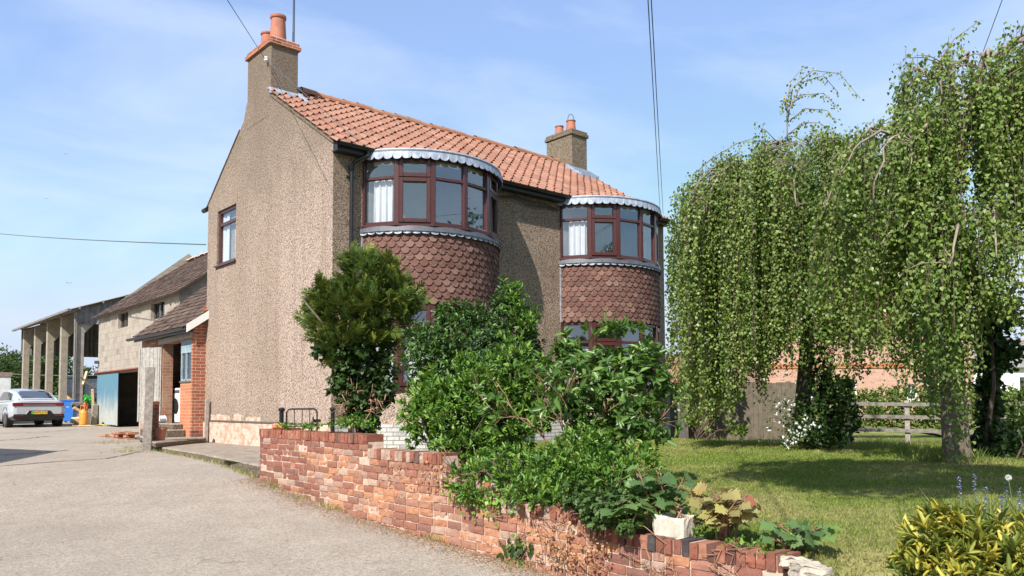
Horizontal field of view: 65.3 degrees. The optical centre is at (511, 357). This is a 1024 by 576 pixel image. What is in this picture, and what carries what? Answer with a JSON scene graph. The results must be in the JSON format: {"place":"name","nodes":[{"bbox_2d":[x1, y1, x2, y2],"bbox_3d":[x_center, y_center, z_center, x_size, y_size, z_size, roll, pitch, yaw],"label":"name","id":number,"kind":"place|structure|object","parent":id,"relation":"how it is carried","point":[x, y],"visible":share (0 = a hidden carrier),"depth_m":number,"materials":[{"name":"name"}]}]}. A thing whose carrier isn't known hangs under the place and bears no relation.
{"place":"outdoors","nodes":[
{"label":"outdoors","id":0,"kind":"place"},
{"bbox_2d":[54,376,96,408],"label":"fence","id":1,"kind":"object","parent":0,"point":[92,380],"visible":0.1,"depth_m":45.52,"materials":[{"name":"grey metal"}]},
{"bbox_2d":[155,442,259,478],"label":"concrete path","id":2,"kind":"structure","parent":0,"point":[247,457],"depth_m":13.97,"materials":[{"name":"concrete"}]},
{"bbox_2d":[278,408,284,422],"bbox_3d":[-3.507,1.159,12.155,0.104,0.795,0.104,3,-4,-41],"label":"iron post","id":3,"kind":"object","parent":2,"relation":"on","point":[281,414],"visible":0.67,"depth_m":12.14,"materials":[{"name":"black metal"}]},
{"bbox_2d":[286,408,320,430],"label":"iron gate","id":4,"kind":"structure","parent":3,"relation":"attached to","point":[316,420],"depth_m":12.50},
{"bbox_2d":[329,407,335,431],"bbox_3d":[-2.885,1.196,12.853,0.104,0.795,0.104,3,-4,-41],"label":"iron post","id":5,"kind":"object","parent":2,"relation":"on","point":[332,409],"visible":0.57,"depth_m":12.84,"materials":[{"name":"black metal"}]},
{"bbox_2d":[0,421,556,575],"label":"driveway","id":6,"kind":"structure","parent":0,"point":[196,517],"depth_m":8.50,"materials":[{"name":"concrete"}]},
{"bbox_2d":[0,372,11,423],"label":"lorry","id":7,"kind":"object","parent":6,"relation":"on","point":[5,380],"visible":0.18,"depth_m":34.13,"materials":[{"name":"metal"}]},
{"bbox_2d":[0,389,64,427],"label":"parked car","id":8,"kind":"object","parent":6,"relation":"on","point":[38,406],"visible":0.98,"depth_m":30.07,"materials":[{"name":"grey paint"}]},
{"bbox_2d":[61,399,79,421],"bbox_3d":[-19.874,2.397,35.954,0.600,1.049,0.782,0,-3,-11],"label":"wheelie bin","id":9,"kind":"object","parent":6,"relation":"on","point":[69,413],"visible":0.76,"depth_m":35.66,"materials":[{"name":"plastic"}]},
{"bbox_2d":[12,294,128,416],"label":"open barn","id":10,"kind":"structure","parent":6,"relation":"on","point":[64,335],"depth_m":41.60,"materials":[{"name":"concrete"}]},
{"bbox_2d":[4,428,137,465],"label":"driveway joints","id":11,"kind":"object","parent":6,"relation":"on","point":[62,450],"visible":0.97,"depth_m":14.95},
{"bbox_2d":[70,419,78,424],"bbox_3d":[-17.654,2.739,32.939,0.171,0.452,1.021,-3,-4,39],"label":"log","id":12,"kind":"object","parent":6,"relation":"on","point":[73,421],"visible":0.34,"depth_m":32.62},
{"bbox_2d":[79,405,87,424],"bbox_3d":[-16.569,2.232,30.928,0.310,0.770,0.310,3,-4,-41],"label":"gas bottle","id":13,"kind":"object","parent":6,"relation":"on","point":[83,416],"visible":0.97,"depth_m":30.81,"materials":[{"name":"orange metal"}]},
{"bbox_2d":[72,424,104,425],"bbox_3d":[-16.262,2.605,30.723,1.111,0.056,0.249,1,-4,-24],"label":"garden hose","id":14,"kind":"object","parent":6,"relation":"on","point":[88,425],"visible":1,"depth_m":30.65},
{"bbox_2d":[88,412,90,424],"bbox_3d":[-16.658,2.437,31.430,0.218,0.620,0.216,3,-4,-41],"label":"concrete block","id":15,"kind":"object","parent":6,"relation":"on","point":[89,417],"depth_m":31.37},
{"bbox_2d":[90,404,97,424],"bbox_3d":[-16.427,2.297,31.448,0.247,0.900,0.216,3,-4,-41],"label":"concrete block","id":16,"kind":"object","parent":6,"relation":"on","point":[94,414],"depth_m":31.37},
{"bbox_2d":[96,431,138,439],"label":"pile","id":17,"kind":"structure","parent":6,"relation":"on","point":[127,435],"depth_m":20.69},
{"bbox_2d":[142,367,156,450],"bbox_3d":[-7.377,1.102,16.291,0.259,1.820,0.151,1,-3,-16],"label":"gate post","id":18,"kind":"object","parent":6,"relation":"on","point":[148,408],"visible":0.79,"depth_m":16.23,"materials":[{"name":"concrete"}]},
{"bbox_2d":[92,251,207,428],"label":"block barn","id":19,"kind":"structure","parent":6,"relation":"on","point":[151,301],"depth_m":30.26,"materials":[{"name":"concrete"}]},
{"bbox_2d":[97,373,118,425],"bbox_3d":[-15.560,1.620,30.729,0.054,1.960,2.950,3,-4,-41],"label":"sliding door","id":20,"kind":"structure","parent":19,"relation":"in","point":[107,384],"depth_m":30.57,"materials":[{"name":"blue paint"}]},
{"bbox_2d":[121,312,127,327],"bbox_3d":[-14.373,-1.392,29.825,0.060,0.580,1.250,3,-4,-41],"label":"window","id":21,"kind":"structure","parent":19,"relation":"in","point":[124,317],"depth_m":30.07,"materials":[{"name":"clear glass"}]},
{"bbox_2d":[154,301,164,319],"bbox_3d":[-11.781,-1.574,26.884,0.060,0.580,1.400,3,-4,-41],"label":"window","id":22,"kind":"structure","parent":19,"relation":"in","point":[159,308],"depth_m":27.09,"materials":[{"name":"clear glass"}]},
{"bbox_2d":[151,401,159,447],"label":"brick pier","id":23,"kind":"structure","parent":6,"relation":"on","point":[156,404],"depth_m":16.50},
{"bbox_2d":[137,423,205,447],"bbox_3d":[-7.579,1.718,18.188,1.454,0.410,5.017,2,-4,-28],"label":"concrete step","id":24,"kind":"object","parent":6,"relation":"on","point":[175,434],"visible":0.58,"depth_m":17.94,"materials":[{"name":"concrete"}]},
{"bbox_2d":[155,427,167,440],"bbox_3d":[-7.268,1.582,16.538,0.264,0.270,0.264,3,-4,-41],"label":"plant pot","id":25,"kind":"object","parent":24,"relation":"on","point":[160,432],"visible":0.94,"depth_m":16.46,"materials":[{"name":"ceramic"}]},
{"bbox_2d":[159,415,166,422],"bbox_3d":[-8.473,1.491,19.300,0.180,0.180,0.198,-3,-4,34],"label":"paint tin","id":26,"kind":"object","parent":24,"relation":"on","point":[162,419],"visible":0.58,"depth_m":19.26,"materials":[{"name":"white metal"}]},
{"bbox_2d":[126,285,208,436],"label":"outhouse","id":27,"kind":"structure","parent":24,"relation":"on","point":[172,350],"depth_m":19.57,"materials":[{"name":"brick"}]},
{"bbox_2d":[137,347,161,423],"bbox_3d":[-9.008,0.696,19.909,0.772,1.894,0.100,-2,-4,23],"label":"plank door","id":28,"kind":"structure","parent":27,"relation":"in","point":[147,357],"depth_m":19.93,"materials":[{"name":"wood"}]},
{"bbox_2d":[172,388,179,422],"bbox_3d":[-8.137,1.195,20.030,0.617,0.850,0.570,3,-4,-41],"label":"washing machine","id":29,"kind":"object","parent":27,"relation":"on","point":[176,406],"visible":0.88,"depth_m":19.80,"materials":[{"name":"white metal"}]},
{"bbox_2d":[181,339,191,380],"bbox_3d":[-7.548,0.064,18.608,0.065,0.960,0.725,3,-4,-41],"label":"window frame","id":30,"kind":"structure","parent":27,"relation":"in","point":[186,344],"depth_m":18.61,"materials":[{"name":"white paint"}]},
{"bbox_2d":[204,399,208,441],"bbox_3d":[-6.879,1.423,18.003,0.085,0.970,0.084,2,-4,-34],"label":"timber stake","id":31,"kind":"object","parent":24,"relation":"on","point":[206,420],"visible":0.86,"depth_m":17.97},
{"bbox_2d":[1,446,517,575],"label":"loose grit","id":32,"kind":"object","parent":6,"relation":"on","point":[173,529],"visible":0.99,"depth_m":8.27,"materials":[{"name":"gravel"}]},
{"bbox_2d":[18,423,537,570],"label":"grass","id":33,"kind":"structure","parent":6,"relation":"on","point":[250,473],"depth_m":11.33,"materials":[{"name":"plant"}]},
{"bbox_2d":[235,477,559,575],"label":"leaf litter","id":34,"kind":"object","parent":6,"relation":"on","point":[404,533],"visible":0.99,"depth_m":7.98,"materials":[{"name":"plant"}]},
{"bbox_2d":[259,427,800,575],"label":"garden wall","id":35,"kind":"structure","parent":6,"relation":"on","point":[345,471],"depth_m":7.75,"materials":[{"name":"brick"}]},
{"bbox_2d":[272,423,287,428],"bbox_3d":[-3.109,0.923,10.735,0.210,0.075,0.120,-1,-3,20],"label":"loose brick","id":36,"kind":"object","parent":35,"relation":"on","point":[274,426],"visible":0.48,"depth_m":10.70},
{"bbox_2d":[276,412,376,430],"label":"ground ivy","id":37,"kind":"object","parent":35,"relation":"on","point":[345,422],"visible":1,"depth_m":9.52,"materials":[{"name":"green plant"}]},
{"bbox_2d":[377,445,515,508],"bbox_3d":[-0.708,1.239,7.743,0.072,0.774,2.278,3,-4,-41],"label":"creeper","id":38,"kind":"object","parent":35,"relation":"attached to","point":[439,475],"visible":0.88,"depth_m":7.77,"materials":[{"name":"green plant"}]},
{"bbox_2d":[442,476,532,526],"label":"creeper","id":39,"kind":"object","parent":35,"relation":"attached to","point":[486,502],"visible":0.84,"depth_m":7.15,"materials":[{"name":"green plant"}]},
{"bbox_2d":[496,523,533,564],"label":"creeper","id":40,"kind":"object","parent":35,"relation":"attached to","point":[510,552],"visible":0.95,"depth_m":6.85,"materials":[{"name":"green plant"}]},
{"bbox_2d":[518,491,629,575],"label":"creeper","id":41,"kind":"object","parent":35,"relation":"attached to","point":[560,557],"visible":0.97,"depth_m":6.41,"materials":[{"name":"brown plant"}]},
{"bbox_2d":[553,475,646,539],"bbox_3d":[0.684,1.129,6.199,0.483,0.449,0.917,3,-4,-41],"label":"wall ivy","id":42,"kind":"object","parent":35,"relation":"on","point":[589,505],"depth_m":6.06,"materials":[{"name":"green plant"}]},
{"bbox_2d":[599,491,659,533],"bbox_3d":[0.875,1.151,5.944,0.466,0.308,0.386,-1,-3,10],"label":"sycamore sapling","id":43,"kind":"object","parent":35,"relation":"on","point":[634,509],"visible":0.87,"depth_m":5.88,"materials":[{"name":"green plant"}]},
{"bbox_2d":[652,512,696,538],"bbox_3d":[1.184,1.220,5.819,0.274,0.161,0.219,-4,-5,45],"label":"stone trough","id":44,"kind":"object","parent":35,"relation":"on","point":[667,525],"visible":0.96,"depth_m":5.74,"materials":[{"name":"stone"}]},
{"bbox_2d":[650,495,690,517],"bbox_3d":[1.185,1.101,5.847,0.336,0.197,0.217,1,-3,-17],"label":"sycamore sapling","id":45,"kind":"object","parent":44,"relation":"on","point":[661,503],"visible":0.91,"depth_m":5.80,"materials":[{"name":"green plant"}]},
{"bbox_2d":[617,521,746,575],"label":"creeper","id":46,"kind":"object","parent":35,"relation":"attached to","point":[715,569],"visible":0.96,"depth_m":5.64,"materials":[{"name":"brown plant"}]},
{"bbox_3d":[-17.162,2.189,32.132,0.190,1.000,0.185,3,-4,-41],"label":"red canister","id":47,"kind":"object","parent":6,"relation":"on","visible":0},
{"bbox_2d":[82,394,91,405],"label":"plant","id":48,"kind":"object","parent":47,"relation":"on","point":[87,398],"visible":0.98,"depth_m":32.40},
{"bbox_2d":[0,0,1023,374],"label":"sky","id":49,"kind":"structure","parent":0,"point":[144,102],"materials":[{"name":"blue"}]},
{"bbox_2d":[219,426,1023,575],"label":"lawn","id":50,"kind":"structure","parent":0,"point":[872,435],"depth_m":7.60,"materials":[{"name":"plant"}]},
{"bbox_2d":[290,239,432,388],"bbox_3d":[-1.956,-0.015,10.489,1.715,3.144,1.706,3,-4,-41],"label":"cypress","id":51,"kind":"object","parent":50,"relation":"on","point":[330,307],"visible":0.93,"depth_m":10.23,"materials":[{"name":"green plant"}]},
{"bbox_2d":[308,333,401,433],"bbox_3d":[-2.022,0.495,10.263,1.228,1.701,0.779,0,-3,-4],"label":"ivy","id":52,"kind":"object","parent":51,"relation":"attached to","point":[354,366],"visible":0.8,"depth_m":10.19,"materials":[{"name":"green plant"}]},
{"bbox_2d":[330,380,396,426],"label":"dead creeper stems","id":53,"kind":"object","parent":52,"relation":"on","point":[370,409],"visible":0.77,"depth_m":10.06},
{"bbox_2d":[388,275,547,475],"bbox_3d":[-0.421,0.217,9.417,1.668,2.350,1.807,3,-4,-41],"label":"laurel shrub","id":54,"kind":"object","parent":50,"relation":"on","point":[429,340],"visible":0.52,"depth_m":9.26,"materials":[{"name":"green plant"}]},
{"bbox_2d":[395,329,564,475],"bbox_3d":[-0.398,0.516,8.450,1.191,1.651,1.930,9,-10,-70],"label":"mexican orange","id":55,"kind":"object","parent":50,"relation":"on","point":[425,404],"visible":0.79,"depth_m":8.43,"materials":[{"name":"green plant"}]},
{"bbox_2d":[500,280,541,469],"bbox_3d":[0.075,0.177,9.095,0.550,2.182,0.500,-1,-3,18],"label":"pale tipped shrub","id":56,"kind":"object","parent":50,"relation":"on","point":[526,315],"visible":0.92,"depth_m":9.14,"materials":[{"name":"green plant"}]},
{"bbox_2d":[442,420,666,512],"bbox_3d":[0.327,0.957,7.151,1.286,0.808,1.899,3,-4,-41],"label":"choisya","id":57,"kind":"object","parent":50,"relation":"on","point":[533,479],"visible":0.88,"depth_m":6.95,"materials":[{"name":"green plant"}]},
{"bbox_2d":[466,311,691,490],"bbox_3d":[0.708,0.443,7.720,2.034,1.796,2.039,3,-4,-41],"label":"glossy shrub","id":58,"kind":"object","parent":50,"relation":"on","point":[595,382],"visible":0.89,"depth_m":7.67,"materials":[{"name":"green plant"}]},
{"bbox_2d":[619,464,695,532],"bbox_3d":[1.086,1.071,6.144,0.610,0.529,0.608,-2,-4,23],"label":"sycamore sapling","id":59,"kind":"object","parent":50,"relation":"on","point":[651,484],"visible":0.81,"depth_m":6.07,"materials":[{"name":"green plant"}]},
{"bbox_2d":[688,481,762,541],"bbox_3d":[1.540,1.112,5.677,0.567,0.468,0.515,3,-4,-41],"label":"sycamore sapling","id":60,"kind":"object","parent":50,"relation":"on","point":[723,513],"visible":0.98,"depth_m":5.59,"materials":[{"name":"yellow plant"}]},
{"bbox_2d":[664,380,795,440],"bbox_3d":[5.824,1.427,20.805,3.840,1.680,0.132,0,-3,-6],"label":"plank fence","id":61,"kind":"object","parent":50,"relation":"on","point":[756,417],"visible":0.26,"depth_m":20.80,"materials":[{"name":"wood"}]},
{"bbox_2d":[671,373,748,439],"bbox_3d":[4.961,1.156,20.239,2.009,1.980,0.942,0,-3,1],"label":"fence creeper","id":62,"kind":"object","parent":61,"relation":"attached to","point":[741,430],"visible":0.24,"depth_m":20.09,"materials":[{"name":"green plant"}]},
{"bbox_2d":[688,510,786,555],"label":"weeds","id":63,"kind":"object","parent":50,"relation":"on","point":[740,540],"visible":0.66,"depth_m":5.44,"materials":[{"name":"green plant"}]},
{"bbox_2d":[759,518,841,550],"bbox_3d":[1.905,1.202,5.276,0.504,0.280,0.527,3,-4,-41],"label":"sycamore sapling","id":64,"kind":"object","parent":50,"relation":"on","point":[798,535],"visible":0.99,"depth_m":5.23,"materials":[{"name":"green plant"}]},
{"bbox_2d":[762,345,863,450],"bbox_3d":[5.053,0.790,13.365,1.922,2.058,1.156,3,-4,-41],"label":"blossom shrub","id":65,"kind":"object","parent":50,"relation":"on","point":[828,420],"visible":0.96,"depth_m":13.36,"materials":[{"name":"green plant"}]},
{"bbox_2d":[663,20,980,445],"bbox_3d":[5.373,-1.715,13.600,4.549,7.122,6.024,3,-4,-41],"label":"weeping birch","id":66,"kind":"object","parent":50,"relation":"on","point":[739,248],"visible":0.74,"depth_m":13.48,"materials":[{"name":"green plant"}]},
{"bbox_2d":[671,434,1021,530],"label":"grass","id":67,"kind":"structure","parent":50,"relation":"on","point":[939,457],"depth_m":10.48,"materials":[{"name":"plant"}]},
{"bbox_2d":[803,20,1023,469],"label":"weeping birch","id":68,"kind":"object","parent":50,"relation":"on","point":[939,278],"visible":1,"depth_m":9.97,"materials":[{"name":"green plant"}]},
{"bbox_2d":[815,382,1023,436],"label":"hedge","id":69,"kind":"object","parent":50,"relation":"on","point":[873,396],"visible":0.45,"depth_m":22.93,"materials":[{"name":"green plant"}]},
{"bbox_2d":[846,401,1023,443],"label":"rail fence","id":70,"kind":"object","parent":50,"relation":"on","point":[907,417],"visible":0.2,"depth_m":18.89,"materials":[{"name":"wood"}]},
{"bbox_2d":[884,497,1023,575],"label":"spotted laurel","id":71,"kind":"object","parent":50,"relation":"on","point":[966,545],"visible":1,"depth_m":4.32,"materials":[{"name":"plant"}]},
{"bbox_2d":[957,476,961,510],"bbox_3d":[3.438,1.156,6.133,0.046,0.483,0.042,3,-4,-41],"label":"flower spike","id":72,"kind":"object","parent":50,"relation":"on","point":[959,478],"visible":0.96,"depth_m":6.14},
{"bbox_2d":[972,474,978,500],"bbox_3d":[3.440,1.123,5.928,0.052,0.525,0.043,3,-4,-41],"label":"flower spike","id":73,"kind":"object","parent":50,"relation":"on","point":[974,476],"visible":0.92,"depth_m":5.94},
{"bbox_2d":[983,487,988,516],"bbox_3d":[3.485,1.168,5.869,0.050,0.430,0.048,1,-4,-21],"label":"flower spike","id":74,"kind":"object","parent":50,"relation":"on","point":[985,489],"visible":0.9,"depth_m":5.87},
{"bbox_2d":[969,249,1023,455],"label":"ivy tree","id":75,"kind":"object","parent":50,"relation":"on","point":[1004,351],"visible":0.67,"depth_m":12.09,"materials":[{"name":"green plant"}]},
{"bbox_2d":[979,415,1023,459],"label":"shade undergrowth","id":76,"kind":"object","parent":50,"relation":"on","point":[1008,448],"visible":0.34,"depth_m":11.19,"materials":[{"name":"green plant"}]},
{"bbox_2d":[999,496,1004,517],"bbox_3d":[3.393,1.160,5.529,0.044,0.408,0.048,3,-4,-41],"label":"flower spike","id":77,"kind":"object","parent":50,"relation":"on","point":[1001,502],"visible":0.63,"depth_m":5.54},
{"bbox_2d":[1005,474,1013,518],"bbox_3d":[3.709,1.119,5.960,0.051,0.496,0.052,3,-4,-41],"label":"dandelion clock","id":78,"kind":"object","parent":50,"relation":"on","point":[1008,477],"visible":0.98,"depth_m":5.96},
{"bbox_2d":[1001,380,1023,448],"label":"yellow green bush","id":79,"kind":"object","parent":50,"relation":"on","point":[1015,396],"visible":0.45,"depth_m":15.45,"materials":[{"name":"green plant"}]},
{"bbox_2d":[1017,487,1021,529],"bbox_3d":[3.501,1.130,5.518,0.045,0.465,0.054,3,-4,-41],"label":"flower spike","id":80,"kind":"object","parent":50,"relation":"on","point":[1019,497],"visible":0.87,"depth_m":5.52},
{"bbox_2d":[719,422,936,440],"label":"rough grass","id":81,"kind":"structure","parent":0,"point":[882,427],"depth_m":32.28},
{"bbox_2d":[665,354,684,382],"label":"pantiled shed","id":82,"kind":"structure","parent":81,"relation":"on","point":[670,370],"depth_m":33.79,"materials":[{"name":"orange brick"}]},
{"bbox_2d":[666,394,687,438],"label":"side gate","id":83,"kind":"structure","parent":81,"relation":"on","point":[671,414],"depth_m":20.13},
{"bbox_2d":[733,292,973,422],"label":"brick house","id":84,"kind":"structure","parent":81,"relation":"on","point":[875,379],"depth_m":40.02,"materials":[{"name":"orange brick"}]},
{"bbox_2d":[907,384,918,401],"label":"window","id":85,"kind":"structure","parent":84,"relation":"in","point":[908,384],"depth_m":40.07,"materials":[{"name":"white paint"}]},
{"bbox_2d":[978,1,1001,64],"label":"overhead cable","id":86,"kind":"object","parent":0,"point":[991,29],"visible":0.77,"depth_m":12.43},
{"bbox_3d":[1.748,1.611,4.665,0.240,0.600,0.260,0,-3,3],"label":"rubble footing","id":87,"kind":"object","parent":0,"visible":0},
{"bbox_2d":[779,555,811,568],"bbox_3d":[1.750,1.266,4.913,0.200,0.084,0.284,4,-14,21],"label":"concrete chunk","id":88,"kind":"object","parent":87,"relation":"on","point":[784,563],"visible":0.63,"depth_m":4.82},
{"bbox_2d":[788,559,833,575],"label":"concrete chunk","id":89,"kind":"object","parent":87,"relation":"on","point":[805,568],"visible":1,"depth_m":4.60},
{"bbox_3d":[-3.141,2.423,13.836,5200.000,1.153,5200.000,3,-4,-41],"label":"field","id":90,"kind":"structure","parent":0,"visible":0},
{"bbox_2d":[0,353,32,388],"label":"tree","id":91,"kind":"object","parent":90,"relation":"on","point":[5,366],"visible":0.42,"depth_m":69.92,"materials":[{"name":"green plant"}]},
{"bbox_2d":[0,342,72,394],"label":"tree","id":92,"kind":"object","parent":90,"relation":"on","point":[14,355],"visible":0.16,"depth_m":75.52,"materials":[{"name":"green plant"}]},
{"bbox_2d":[29,358,97,394],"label":"tree","id":93,"kind":"object","parent":90,"relation":"on","point":[88,369],"visible":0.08,"depth_m":79.78,"materials":[{"name":"green plant"}]},
{"bbox_2d":[201,13,673,450],"bbox_3d":[-1.300,-2.429,19.061,9.535,9.230,7.287,3,-4,-41],"label":"farmhouse","id":94,"kind":"object","parent":90,"relation":"on","point":[305,186],"visible":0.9,"depth_m":16.47,"materials":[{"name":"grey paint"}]},
{"bbox_2d":[0,233,205,244],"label":"overhead cable","id":95,"kind":"object","parent":94,"relation":"attached to","point":[114,241],"visible":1,"depth_m":22.92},
{"bbox_2d":[214,205,235,267],"bbox_3d":[-6.310,-2.691,17.777,0.190,1.285,1.140,3,-4,-41],"label":"gable window","id":96,"kind":"structure","parent":94,"relation":"in","point":[224,221],"depth_m":18.07,"materials":[{"name":"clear glass"}]},
{"bbox_2d":[227,0,264,58],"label":"overhead cable","id":97,"kind":"object","parent":94,"relation":"attached to","point":[244,26],"visible":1,"depth_m":11.85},
{"bbox_2d":[292,0,294,41],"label":"aerial mast","id":98,"kind":"object","parent":94,"relation":"attached to","point":[293,33],"visible":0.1,"depth_m":17.11,"materials":[{"name":"grey metal"}]},
{"bbox_2d":[266,60,356,139],"bbox_3d":[-3.894,-4.975,15.244,3.050,2.368,0.011,-3,-4,41],"label":"overhead cable","id":99,"kind":"object","parent":94,"relation":"attached to","point":[313,101],"visible":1,"depth_m":15.08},
{"bbox_2d":[360,156,500,246],"bbox_3d":[-1.198,-2.989,15.164,3.220,1.400,1.182,3,-4,-41],"label":"bay window","id":100,"kind":"structure","parent":94,"relation":"in","point":[391,195],"depth_m":14.75,"materials":[{"name":"brown glass"}]},
{"bbox_2d":[376,304,497,389],"bbox_3d":[-1.184,-0.151,15.001,3.220,1.545,1.182,3,-4,-41],"label":"bay window","id":101,"kind":"structure","parent":94,"relation":"in","point":[427,313],"depth_m":14.32,"materials":[{"name":"brown glass"}]},
{"bbox_2d":[559,202,660,268],"bbox_3d":[2.594,-2.817,18.495,3.220,1.400,1.182,3,-4,-41],"label":"bay window","id":102,"kind":"structure","parent":94,"relation":"in","point":[584,233],"depth_m":18.00,"materials":[{"name":"brown glass"}]},
{"bbox_2d":[561,322,659,391],"bbox_3d":[2.608,0.021,18.332,3.220,1.545,1.182,3,-4,-41],"label":"bay window","id":103,"kind":"structure","parent":94,"relation":"in","point":[629,338],"depth_m":17.88,"materials":[{"name":"brown glass"}]},
{"bbox_2d":[647,0,659,203],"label":"overhead cable","id":104,"kind":"object","parent":94,"relation":"attached to","point":[653,89],"visible":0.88,"depth_m":9.61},
{"bbox_2d":[651,0,662,205],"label":"overhead cable","id":105,"kind":"object","parent":94,"relation":"attached to","point":[656,89],"visible":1,"depth_m":9.59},
{"bbox_2d":[973,340,1023,399],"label":"cottage","id":106,"kind":"structure","parent":90,"relation":"on","point":[1008,378],"depth_m":46.00,"materials":[{"name":"white paint"}]},
{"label":"log","id":107,"kind":"object","parent":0,"visible":0},
{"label":"log","id":108,"kind":"object","parent":107,"relation":"on","visible":0},
{"bbox_2d":[91,389,94,403],"bbox_3d":[-17.321,1.772,33.058,0.100,0.918,0.281,0,-3,-10],"label":"timber pole","id":109,"kind":"object","parent":108,"relation":"on","point":[93,397],"visible":0.64,"depth_m":33.00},
{"bbox_2d":[80,377,95,388],"bbox_3d":[-17.562,1.050,33.099,0.594,0.512,0.100,1,-4,-22],"label":"timber pole","id":110,"kind":"object","parent":109,"relation":"on","point":[88,383],"visible":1,"depth_m":33.06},
{"bbox_2d":[82,371,88,384],"bbox_3d":[-17.674,0.851,33.111,0.100,0.578,0.280,-1,-3,13],"label":"timber pole","id":111,"kind":"object","parent":110,"relation":"on","point":[85,377],"visible":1,"depth_m":33.11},
{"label":"log","id":112,"kind":"object","parent":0,"visible":0},
{"bbox_2d":[76,403,95,407],"bbox_3d":[-17.683,1.991,33.169,0.729,0.249,0.203,3,-5,-44],"label":"log","id":113,"kind":"object","parent":112,"relation":"on","point":[78,405],"visible":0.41,"depth_m":32.97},
{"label":"log","id":114,"kind":"object","parent":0,"visible":0},
{"bbox_2d":[71,402,95,406],"bbox_3d":[-17.969,1.979,33.538,0.920,0.222,0.212,2,-4,-40],"label":"log","id":115,"kind":"object","parent":114,"relation":"on","point":[73,404],"visible":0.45,"depth_m":33.24,"materials":[{"name":"brown wood"}]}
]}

